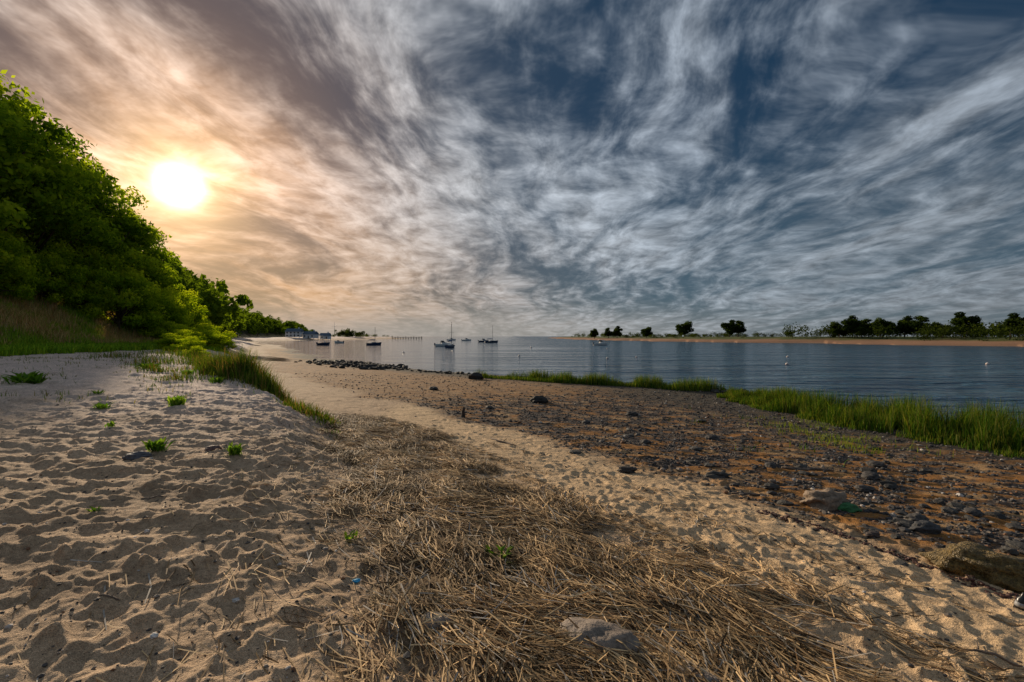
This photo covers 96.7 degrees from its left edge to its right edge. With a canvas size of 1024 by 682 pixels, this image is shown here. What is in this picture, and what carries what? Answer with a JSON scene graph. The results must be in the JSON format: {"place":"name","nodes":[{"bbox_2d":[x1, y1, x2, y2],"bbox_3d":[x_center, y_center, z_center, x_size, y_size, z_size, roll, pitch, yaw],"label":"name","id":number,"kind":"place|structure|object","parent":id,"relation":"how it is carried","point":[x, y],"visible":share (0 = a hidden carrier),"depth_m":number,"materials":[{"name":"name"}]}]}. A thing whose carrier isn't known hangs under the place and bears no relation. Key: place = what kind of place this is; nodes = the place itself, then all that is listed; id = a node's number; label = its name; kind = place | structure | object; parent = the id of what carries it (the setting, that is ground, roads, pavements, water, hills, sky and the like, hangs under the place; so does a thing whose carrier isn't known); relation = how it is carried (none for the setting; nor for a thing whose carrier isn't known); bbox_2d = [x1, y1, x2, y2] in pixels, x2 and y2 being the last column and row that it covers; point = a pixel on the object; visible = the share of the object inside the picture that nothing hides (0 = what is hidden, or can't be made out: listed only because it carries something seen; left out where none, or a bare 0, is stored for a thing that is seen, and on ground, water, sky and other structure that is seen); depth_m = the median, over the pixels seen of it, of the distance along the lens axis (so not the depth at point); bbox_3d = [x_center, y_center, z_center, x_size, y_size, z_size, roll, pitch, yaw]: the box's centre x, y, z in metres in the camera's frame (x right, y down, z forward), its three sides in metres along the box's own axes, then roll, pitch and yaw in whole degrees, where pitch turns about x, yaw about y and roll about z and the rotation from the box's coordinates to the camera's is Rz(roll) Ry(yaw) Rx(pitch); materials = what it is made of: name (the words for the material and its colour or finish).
{"place":"outdoors","nodes":[
{"label":"outdoors","id":0,"kind":"place"},
{"bbox_2d":[0,325,232,356],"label":"bluff foot grass","id":1,"kind":"structure","parent":0,"point":[21,349],"depth_m":23.24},
{"bbox_2d":[0,296,1023,681],"bbox_3d":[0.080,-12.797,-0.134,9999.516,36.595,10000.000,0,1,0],"label":"ground","id":2,"kind":"structure","parent":0,"point":[52,540],"depth_m":4.55,"materials":[{"name":"sand"}]},
{"bbox_2d":[0,197,14,265],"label":"hillside shrub","id":3,"kind":"object","parent":2,"relation":"on","point":[5,256],"visible":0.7,"depth_m":26.71,"materials":[{"name":"green plant"}]},
{"bbox_2d":[0,213,40,300],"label":"hillside shrub","id":4,"kind":"object","parent":2,"relation":"on","point":[19,262],"visible":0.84,"depth_m":28.44,"materials":[{"name":"green plant"}]},
{"bbox_2d":[0,370,54,383],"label":"beach plant","id":5,"kind":"object","parent":2,"relation":"on","point":[30,377],"visible":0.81,"depth_m":10.92,"materials":[{"name":"green plant"}]},
{"bbox_2d":[0,229,55,301],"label":"hillside shrub","id":6,"kind":"object","parent":2,"relation":"on","point":[32,279],"visible":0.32,"depth_m":30.70,"materials":[{"name":"green plant"}]},
{"bbox_2d":[0,70,83,237],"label":"broadleaf tree","id":7,"kind":"object","parent":2,"relation":"on","point":[9,107],"visible":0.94,"depth_m":27.13,"materials":[{"name":"green plant"}]},
{"bbox_2d":[0,97,103,249],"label":"broadleaf tree","id":8,"kind":"object","parent":2,"relation":"on","point":[52,181],"visible":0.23,"depth_m":30.25,"materials":[{"name":"green plant"}]},
{"bbox_2d":[22,240,90,306],"bbox_3d":[-34.035,-4.524,33.340,4.602,5.957,4.184,0,1,24],"label":"hillside shrub","id":9,"kind":"object","parent":2,"relation":"on","point":[59,279],"visible":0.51,"depth_m":32.96,"materials":[{"name":"green plant"}]},
{"bbox_2d":[7,112,126,260],"bbox_3d":[-35.421,-9.443,32.918,12.181,14.429,11.135,0,1,19],"label":"broadleaf tree","id":10,"kind":"object","parent":2,"relation":"on","point":[91,222],"visible":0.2,"depth_m":33.94,"materials":[{"name":"green plant"}]},
{"bbox_2d":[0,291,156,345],"bbox_3d":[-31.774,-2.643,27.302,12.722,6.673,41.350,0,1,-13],"label":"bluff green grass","id":11,"kind":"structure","parent":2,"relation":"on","point":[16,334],"depth_m":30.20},
{"bbox_2d":[0,290,161,344],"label":"bluff dry grass","id":12,"kind":"structure","parent":2,"relation":"on","point":[18,317],"depth_m":30.12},
{"bbox_2d":[32,157,153,270],"bbox_3d":[-36.252,-8.607,37.501,10.723,14.299,10.951,0,1,-27],"label":"broadleaf tree","id":13,"kind":"object","parent":2,"relation":"on","point":[107,205],"visible":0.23,"depth_m":38.66,"materials":[{"name":"green plant"}]},
{"bbox_2d":[93,401,116,409],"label":"beach plant","id":14,"kind":"object","parent":2,"relation":"on","point":[98,405],"visible":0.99,"depth_m":8.30,"materials":[{"name":"green plant"}]},
{"bbox_2d":[64,184,172,278],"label":"broadleaf tree","id":15,"kind":"object","parent":2,"relation":"on","point":[155,259],"visible":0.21,"depth_m":42.69,"materials":[{"name":"green plant"}]},
{"bbox_2d":[81,248,169,330],"bbox_3d":[-33.077,-3.705,38.870,5.665,8.065,6.231,0,1,37],"label":"hillside shrub","id":16,"kind":"object","parent":2,"relation":"on","point":[133,291],"visible":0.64,"depth_m":38.32,"materials":[{"name":"green plant"}]},
{"bbox_2d":[122,451,151,459],"bbox_3d":[-4.498,1.387,5.467,0.315,0.132,0.199,0,1,0],"label":"grey stone","id":17,"kind":"object","parent":2,"relation":"on","point":[134,455],"visible":0.66,"depth_m":5.41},
{"bbox_2d":[0,349,281,403],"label":"beach grass tufts","id":18,"kind":"object","parent":2,"relation":"on","point":[244,384],"visible":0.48,"depth_m":13.28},
{"bbox_2d":[128,362,162,367],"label":"beach plant","id":19,"kind":"object","parent":2,"relation":"on","point":[146,365],"visible":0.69,"depth_m":15.67,"materials":[{"name":"green plant"}]},
{"bbox_2d":[123,281,178,338],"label":"hillside shrub","id":20,"kind":"object","parent":2,"relation":"on","point":[152,330],"visible":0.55,"depth_m":40.85,"materials":[{"name":"green plant"}]},
{"bbox_2d":[131,230,181,287],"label":"broadleaf tree","id":21,"kind":"object","parent":2,"relation":"on","point":[165,276],"visible":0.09,"depth_m":47.10,"materials":[{"name":"green plant"}]},
{"bbox_2d":[141,437,174,451],"bbox_3d":[-4.497,1.317,5.766,0.349,0.150,0.351,0,1,0],"label":"beach plant","id":22,"kind":"object","parent":2,"relation":"on","point":[158,445],"visible":0.98,"depth_m":5.73,"materials":[{"name":"green plant"}]},
{"bbox_2d":[152,266,182,299],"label":"broadleaf tree","id":23,"kind":"object","parent":2,"relation":"on","point":[173,272],"visible":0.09,"depth_m":50.44,"materials":[{"name":"green plant"}]},
{"bbox_2d":[153,333,184,350],"bbox_3d":[-21.538,0.198,29.042,2.145,1.454,2.129,0,1,11],"label":"dune shrub","id":24,"kind":"object","parent":2,"relation":"on","point":[165,343],"visible":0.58,"depth_m":28.63,"materials":[{"name":"green plant"}]},
{"bbox_2d":[143,285,196,330],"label":"hillside shrub","id":25,"kind":"object","parent":2,"relation":"on","point":[179,313],"visible":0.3,"depth_m":43.61,"materials":[{"name":"green plant"}]},
{"bbox_2d":[138,346,213,364],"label":"dune grass","id":26,"kind":"structure","parent":2,"relation":"on","point":[167,362],"depth_m":20.10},
{"bbox_2d":[160,395,191,405],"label":"beach plant","id":27,"kind":"object","parent":2,"relation":"on","point":[176,400],"visible":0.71,"depth_m":8.76,"materials":[{"name":"green plant"}]},
{"bbox_2d":[157,329,201,343],"bbox_3d":[-24.447,0.004,33.461,2.660,1.804,2.640,0,1,3],"label":"dune shrub","id":28,"kind":"object","parent":2,"relation":"on","point":[182,332],"visible":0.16,"depth_m":33.60,"materials":[{"name":"green plant"}]},
{"bbox_2d":[160,324,207,342],"bbox_3d":[-28.047,-0.291,39.074,3.518,2.385,3.491,0,1,24],"label":"dune shrub","id":29,"kind":"object","parent":2,"relation":"on","point":[177,327],"visible":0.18,"depth_m":38.82,"materials":[{"name":"green plant"}]},
{"bbox_2d":[166,288,207,329],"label":"hillside shrub","id":30,"kind":"object","parent":2,"relation":"on","point":[199,312],"visible":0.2,"depth_m":49.27,"materials":[{"name":"green plant"}]},
{"bbox_2d":[170,336,206,351],"bbox_3d":[-19.518,0.371,27.459,1.958,1.338,1.973,0,1,-13],"label":"dune shrub","id":31,"kind":"object","parent":2,"relation":"on","point":[188,342],"visible":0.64,"depth_m":27.15,"materials":[{"name":"green plant"}]},
{"bbox_2d":[182,346,209,356],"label":"dune shrub","id":32,"kind":"object","parent":2,"relation":"on","point":[197,348],"visible":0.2,"depth_m":24.99,"materials":[{"name":"green plant"}]},
{"bbox_2d":[190,297,211,317],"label":"broadleaf tree","id":33,"kind":"object","parent":2,"relation":"on","point":[206,313],"visible":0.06,"depth_m":61.18,"materials":[{"name":"green plant"}]},
{"bbox_2d":[59,346,347,437],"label":"dune grass","id":34,"kind":"structure","parent":2,"relation":"on","point":[229,366],"depth_m":13.41,"materials":[{"name":"plant"}]},
{"bbox_2d":[192,322,230,346],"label":"dune shrub","id":35,"kind":"object","parent":2,"relation":"on","point":[213,338],"visible":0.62,"depth_m":42.98,"materials":[{"name":"green plant"}]},
{"bbox_2d":[204,445,221,450],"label":"stone","id":36,"kind":"object","parent":2,"relation":"on","point":[211,447],"visible":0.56,"depth_m":5.82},
{"bbox_2d":[114,247,313,336],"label":"hillside forest","id":37,"kind":"object","parent":2,"relation":"on","point":[233,317],"visible":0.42,"depth_m":86.38,"materials":[{"name":"green plant"}]},
{"bbox_2d":[206,376,223,382],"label":"beach plant","id":38,"kind":"object","parent":2,"relation":"on","point":[217,380],"visible":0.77,"depth_m":12.58,"materials":[{"name":"green plant"}]},
{"bbox_2d":[209,330,237,350],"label":"dune shrub","id":39,"kind":"object","parent":2,"relation":"on","point":[232,335],"visible":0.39,"depth_m":47.90,"materials":[{"name":"green plant"}]},
{"bbox_2d":[223,441,248,455],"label":"beach plant","id":40,"kind":"object","parent":2,"relation":"on","point":[236,449],"visible":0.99,"depth_m":5.60,"materials":[{"name":"green plant"}]},
{"bbox_2d":[285,327,303,337],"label":"beach house","id":41,"kind":"structure","parent":2,"relation":"on","point":[298,332],"depth_m":354.28,"materials":[{"name":"grey"}]},
{"bbox_2d":[303,330,318,339],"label":"beach house","id":42,"kind":"structure","parent":2,"relation":"on","point":[311,334],"depth_m":358.61,"materials":[{"name":"grey"}]},
{"bbox_2d":[319,332,331,339],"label":"beach house","id":43,"kind":"structure","parent":2,"relation":"on","point":[327,335],"depth_m":368.85,"materials":[{"name":"grey"}]},
{"bbox_2d":[334,328,367,336],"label":"trees","id":44,"kind":"object","parent":2,"relation":"on","point":[346,332],"visible":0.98,"depth_m":497.76,"materials":[{"name":"green plant"}]},
{"bbox_2d":[344,530,360,539],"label":"beach plant","id":45,"kind":"object","parent":2,"relation":"on","point":[349,535],"visible":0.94,"depth_m":3.93,"materials":[{"name":"green plant"}]},
{"bbox_2d":[294,359,419,370],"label":"shoreline rocks","id":46,"kind":"object","parent":2,"relation":"on","point":[341,363],"visible":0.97,"depth_m":43.47,"materials":[{"name":"stone"}]},
{"bbox_2d":[416,611,453,631],"bbox_3d":[-0.472,1.687,2.718,0.249,0.104,0.186,0,1,0],"label":"half buried rock","id":47,"kind":"object","parent":2,"relation":"on","point":[439,618],"visible":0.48,"depth_m":2.69,"materials":[{"name":"stone"}]},
{"bbox_2d":[468,372,483,379],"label":"dark rock","id":48,"kind":"object","parent":2,"relation":"on","point":[477,375],"visible":0.82,"depth_m":29.82,"materials":[{"name":"stone"}]},
{"bbox_2d":[483,544,513,562],"bbox_3d":[-0.115,1.690,3.612,0.266,0.116,0.276,0,1,0],"label":"beach plant","id":49,"kind":"object","parent":2,"relation":"on","point":[501,549],"visible":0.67,"depth_m":3.63,"materials":[{"name":"green plant"}]},
{"bbox_2d":[0,391,1023,681],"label":"beach pebbles","id":50,"kind":"object","parent":2,"relation":"on","point":[408,655],"visible":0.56,"depth_m":3.32,"materials":[{"name":"stone"}]},
{"bbox_2d":[10,394,1023,681],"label":"dry reed wrack","id":51,"kind":"object","parent":2,"relation":"on","point":[714,654],"visible":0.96,"depth_m":3.23,"materials":[{"name":"plant"}]},
{"bbox_2d":[411,370,626,384],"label":"shoreline rocks","id":52,"kind":"object","parent":2,"relation":"on","point":[450,372],"visible":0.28,"depth_m":35.73,"materials":[{"name":"stone"}]},
{"bbox_2d":[530,395,547,403],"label":"dark rock","id":53,"kind":"object","parent":2,"relation":"on","point":[541,399],"visible":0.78,"depth_m":18.14,"materials":[{"name":"stone"}]},
{"bbox_2d":[589,328,598,338],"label":"shore tree","id":54,"kind":"object","parent":2,"relation":"on","point":[594,333],"visible":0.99,"depth_m":397.92,"materials":[{"name":"green plant"}]},
{"bbox_2d":[558,617,640,656],"bbox_3d":[0.492,1.720,2.638,0.488,0.143,0.274,0,1,23],"label":"half buried rock","id":55,"kind":"object","parent":2,"relation":"on","point":[601,632],"visible":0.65,"depth_m":2.60,"materials":[{"name":"stone"}]},
{"bbox_2d":[473,367,729,390],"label":"marsh grass","id":56,"kind":"structure","parent":2,"relation":"on","point":[652,382],"depth_m":27.19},
{"bbox_2d":[571,332,639,337],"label":"shore scrub","id":57,"kind":"object","parent":2,"relation":"on","point":[602,335],"visible":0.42,"depth_m":535.71,"materials":[{"name":"green plant"}]},
{"bbox_2d":[604,328,612,337],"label":"shore tree","id":58,"kind":"object","parent":2,"relation":"on","point":[608,333],"visible":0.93,"depth_m":383.33,"materials":[{"name":"green plant"}]},
{"bbox_2d":[612,326,622,335],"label":"shore tree","id":59,"kind":"object","parent":2,"relation":"on","point":[616,331],"visible":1,"depth_m":378.00,"materials":[{"name":"green plant"}]},
{"bbox_2d":[617,466,636,473],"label":"flat stone","id":60,"kind":"object","parent":2,"relation":"on","point":[626,469],"visible":0.98,"depth_m":7.45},
{"bbox_2d":[640,326,652,337],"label":"shore tree","id":61,"kind":"object","parent":2,"relation":"on","point":[644,332],"visible":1,"depth_m":327.94,"materials":[{"name":"green plant"}]},
{"bbox_2d":[291,373,1023,557],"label":"beach gravel","id":62,"kind":"structure","parent":2,"relation":"on","point":[880,499],"depth_m":10.03,"materials":[{"name":"gravel"}]},
{"bbox_2d":[675,321,693,336],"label":"shore tree","id":63,"kind":"object","parent":2,"relation":"on","point":[685,328],"visible":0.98,"depth_m":297.45,"materials":[{"name":"green plant"}]},
{"bbox_2d":[661,665,721,681],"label":"half buried rock","id":64,"kind":"object","parent":2,"relation":"on","point":[709,677],"visible":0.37,"depth_m":2.35,"materials":[{"name":"stone"}]},
{"bbox_2d":[705,434,719,439],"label":"dark rock","id":65,"kind":"object","parent":2,"relation":"on","point":[712,436],"visible":0.73,"depth_m":11.74,"materials":[{"name":"stone"}]},
{"bbox_2d":[676,386,749,393],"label":"shoreline rocks","id":66,"kind":"object","parent":2,"relation":"on","point":[714,390],"visible":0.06,"depth_m":24.10,"materials":[{"name":"stone"}]},
{"bbox_2d":[706,470,730,477],"bbox_3d":[3.404,2.220,7.529,0.407,0.139,0.222,0,1,0],"label":"flat stone","id":67,"kind":"object","parent":2,"relation":"on","point":[722,474],"visible":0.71,"depth_m":7.47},
{"bbox_2d":[720,320,739,336],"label":"shore tree","id":68,"kind":"object","parent":2,"relation":"on","point":[730,327],"visible":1,"depth_m":258.28,"materials":[{"name":"green plant"}]},
{"bbox_2d":[734,320,746,336],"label":"shore tree","id":69,"kind":"object","parent":2,"relation":"on","point":[741,328],"visible":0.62,"depth_m":260.03,"materials":[{"name":"green plant"}]},
{"bbox_2d":[731,492,766,495],"bbox_3d":[3.398,2.191,6.540,0.501,0.064,0.094,0,1,-5],"label":"driftwood stick","id":70,"kind":"object","parent":2,"relation":"on","point":[752,494],"visible":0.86,"depth_m":6.51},
{"bbox_2d":[500,417,1022,523],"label":"mudflat rocks","id":71,"kind":"object","parent":2,"relation":"on","point":[887,484],"visible":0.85,"depth_m":9.01,"materials":[{"name":"stone"}]},
{"bbox_2d":[764,462,775,467],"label":"dark rock","id":72,"kind":"object","parent":2,"relation":"on","point":[769,465],"visible":0.94,"depth_m":8.58,"materials":[{"name":"stone"}]},
{"bbox_2d":[763,483,780,489],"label":"flat stone","id":73,"kind":"object","parent":2,"relation":"on","point":[770,486],"visible":0.96,"depth_m":6.88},
{"bbox_2d":[688,405,914,465],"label":"marsh grass","id":74,"kind":"structure","parent":2,"relation":"on","point":[779,431],"depth_m":10.98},
{"bbox_2d":[781,466,833,470],"bbox_3d":[5.601,2.432,8.664,0.907,0.083,0.178,0,1,4],"label":"driftwood stick","id":75,"kind":"object","parent":2,"relation":"on","point":[806,469],"visible":0.93,"depth_m":8.61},
{"bbox_2d":[604,318,1023,340],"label":"shore scrub","id":76,"kind":"object","parent":2,"relation":"on","point":[999,329],"visible":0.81,"depth_m":188.23,"materials":[{"name":"green plant"}]},
{"bbox_2d":[773,591,856,619],"bbox_3d":[2.211,1.936,3.346,0.514,0.077,0.108,0,1,27],"label":"driftwood stick","id":77,"kind":"object","parent":2,"relation":"on","point":[818,609],"visible":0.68,"depth_m":3.31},
{"bbox_2d":[800,488,848,510],"bbox_3d":[4.257,2.192,6.169,0.690,0.379,0.439,0,1,-8],"label":"boulder","id":78,"kind":"object","parent":2,"relation":"on","point":[827,499],"visible":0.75,"depth_m":6.08,"materials":[{"name":"stone"}]},
{"bbox_2d":[830,321,850,337],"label":"shore tree","id":79,"kind":"object","parent":2,"relation":"on","point":[837,328],"visible":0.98,"depth_m":204.00,"materials":[{"name":"green plant"}]},
{"bbox_2d":[740,415,953,455],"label":"marsh grass","id":80,"kind":"structure","parent":2,"relation":"on","point":[843,437],"depth_m":12.35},
{"bbox_2d":[837,502,861,512],"bbox_3d":[4.417,2.206,5.998,0.332,0.146,0.281,0,1,0],"label":"algae rock","id":81,"kind":"object","parent":2,"relation":"on","point":[848,507],"visible":0.73,"depth_m":5.92,"materials":[{"name":"stone"}]},
{"bbox_2d":[840,315,862,334],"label":"shore tree","id":82,"kind":"object","parent":2,"relation":"on","point":[851,320],"visible":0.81,"depth_m":203.31,"materials":[{"name":"green plant"}]},
{"bbox_2d":[854,484,874,492],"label":"dark rock","id":83,"kind":"object","parent":2,"relation":"on","point":[864,488],"visible":0.93,"depth_m":7.17,"materials":[{"name":"stone"}]},
{"bbox_2d":[861,318,872,336],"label":"shore tree","id":84,"kind":"object","parent":2,"relation":"on","point":[866,320],"visible":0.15,"depth_m":209.56,"materials":[{"name":"green plant"}]},
{"bbox_2d":[716,385,1023,457],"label":"marsh grass","id":85,"kind":"structure","parent":2,"relation":"on","point":[970,428],"depth_m":13.81,"materials":[{"name":"plant"}]},
{"bbox_2d":[861,471,879,479],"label":"dark rock","id":86,"kind":"object","parent":2,"relation":"on","point":[870,475],"visible":0.89,"depth_m":8.05,"materials":[{"name":"stone"}]},
{"bbox_2d":[865,531,879,537],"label":"dark rock","id":87,"kind":"object","parent":2,"relation":"on","point":[869,534],"visible":0.98,"depth_m":4.89,"materials":[{"name":"stone"}]},
{"bbox_2d":[866,460,886,467],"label":"dark rock","id":88,"kind":"object","parent":2,"relation":"on","point":[878,464],"visible":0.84,"depth_m":9.16,"materials":[{"name":"stone"}]},
{"bbox_2d":[745,470,1023,566],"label":"mudflat rocks","id":89,"kind":"object","parent":2,"relation":"on","point":[998,514],"visible":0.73,"depth_m":5.68,"materials":[{"name":"stone"}]},
{"bbox_2d":[872,317,896,335],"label":"shore tree","id":90,"kind":"object","parent":2,"relation":"on","point":[879,320],"visible":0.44,"depth_m":203.33,"materials":[{"name":"green plant"}]},
{"bbox_2d":[751,509,1018,600],"bbox_3d":[3.850,2.101,4.306,0.309,0.101,3.238,0,1,-29],"label":"seaweed line","id":91,"kind":"object","parent":2,"relation":"on","point":[907,559],"visible":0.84,"depth_m":4.43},
{"bbox_2d":[894,315,913,336],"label":"shore tree","id":92,"kind":"object","parent":2,"relation":"on","point":[901,324],"visible":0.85,"depth_m":198.84,"materials":[{"name":"green plant"}]},
{"bbox_2d":[903,513,928,520],"bbox_3d":[5.002,2.209,5.619,0.284,0.155,0.223,0,1,0],"label":"dark rock","id":93,"kind":"object","parent":2,"relation":"on","point":[914,516],"visible":0.6,"depth_m":5.58,"materials":[{"name":"stone"}]},
{"bbox_2d":[903,315,929,332],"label":"shore tree","id":94,"kind":"object","parent":2,"relation":"on","point":[912,325],"visible":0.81,"depth_m":193.73,"materials":[{"name":"green plant"}]},
{"bbox_2d":[910,520,942,534],"bbox_3d":[4.744,2.152,5.225,0.347,0.175,0.230,0,1,0],"label":"dark rock","id":95,"kind":"object","parent":2,"relation":"on","point":[925,526],"visible":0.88,"depth_m":5.16,"materials":[{"name":"stone"}]},
{"bbox_2d":[948,311,982,337],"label":"shore tree","id":96,"kind":"object","parent":2,"relation":"on","point":[958,319],"visible":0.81,"depth_m":173.87,"materials":[{"name":"green plant"}]},
{"bbox_2d":[917,541,1023,592],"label":"seaweed covered rock","id":97,"kind":"object","parent":2,"relation":"on","point":[984,564],"visible":0.84,"depth_m":4.06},
{"bbox_2d":[963,507,981,516],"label":"dark rock","id":98,"kind":"object","parent":2,"relation":"on","point":[972,511],"visible":0.86,"depth_m":6.07,"materials":[{"name":"stone"}]},
{"bbox_2d":[930,633,1022,666],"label":"driftwood stick","id":99,"kind":"object","parent":2,"relation":"on","point":[992,653],"visible":0.83,"depth_m":2.91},
{"bbox_2d":[1001,312,1023,335],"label":"shore tree","id":100,"kind":"object","parent":2,"relation":"on","point":[1011,319],"visible":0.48,"depth_m":164.87,"materials":[{"name":"green plant"}]},
{"bbox_2d":[1013,592,1023,610],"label":"discarded bottle","id":101,"kind":"object","parent":2,"relation":"on","point":[1019,602],"visible":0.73,"depth_m":3.55,"materials":[{"name":"white plastic"}]},
{"bbox_2d":[0,0,1023,335],"label":"sky","id":102,"kind":"structure","parent":0,"point":[391,167],"materials":[{"name":"blue"}]},
{"bbox_2d":[249,336,1023,427],"bbox_3d":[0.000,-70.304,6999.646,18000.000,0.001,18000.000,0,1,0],"label":"water","id":103,"kind":"structure","parent":0,"point":[954,375],"depth_m":51.98,"materials":[{"name":"blue liquid"}]},
{"bbox_2d":[434,340,449,346],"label":"motorboat","id":104,"kind":"object","parent":103,"relation":"on","point":[443,344],"visible":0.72,"depth_m":130.44,"materials":[{"name":"paint"}]},
{"bbox_2d":[445,322,454,347],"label":"sailboat","id":105,"kind":"object","parent":103,"relation":"on","point":[451,345],"visible":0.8,"depth_m":115.48,"materials":[{"name":"paint"}]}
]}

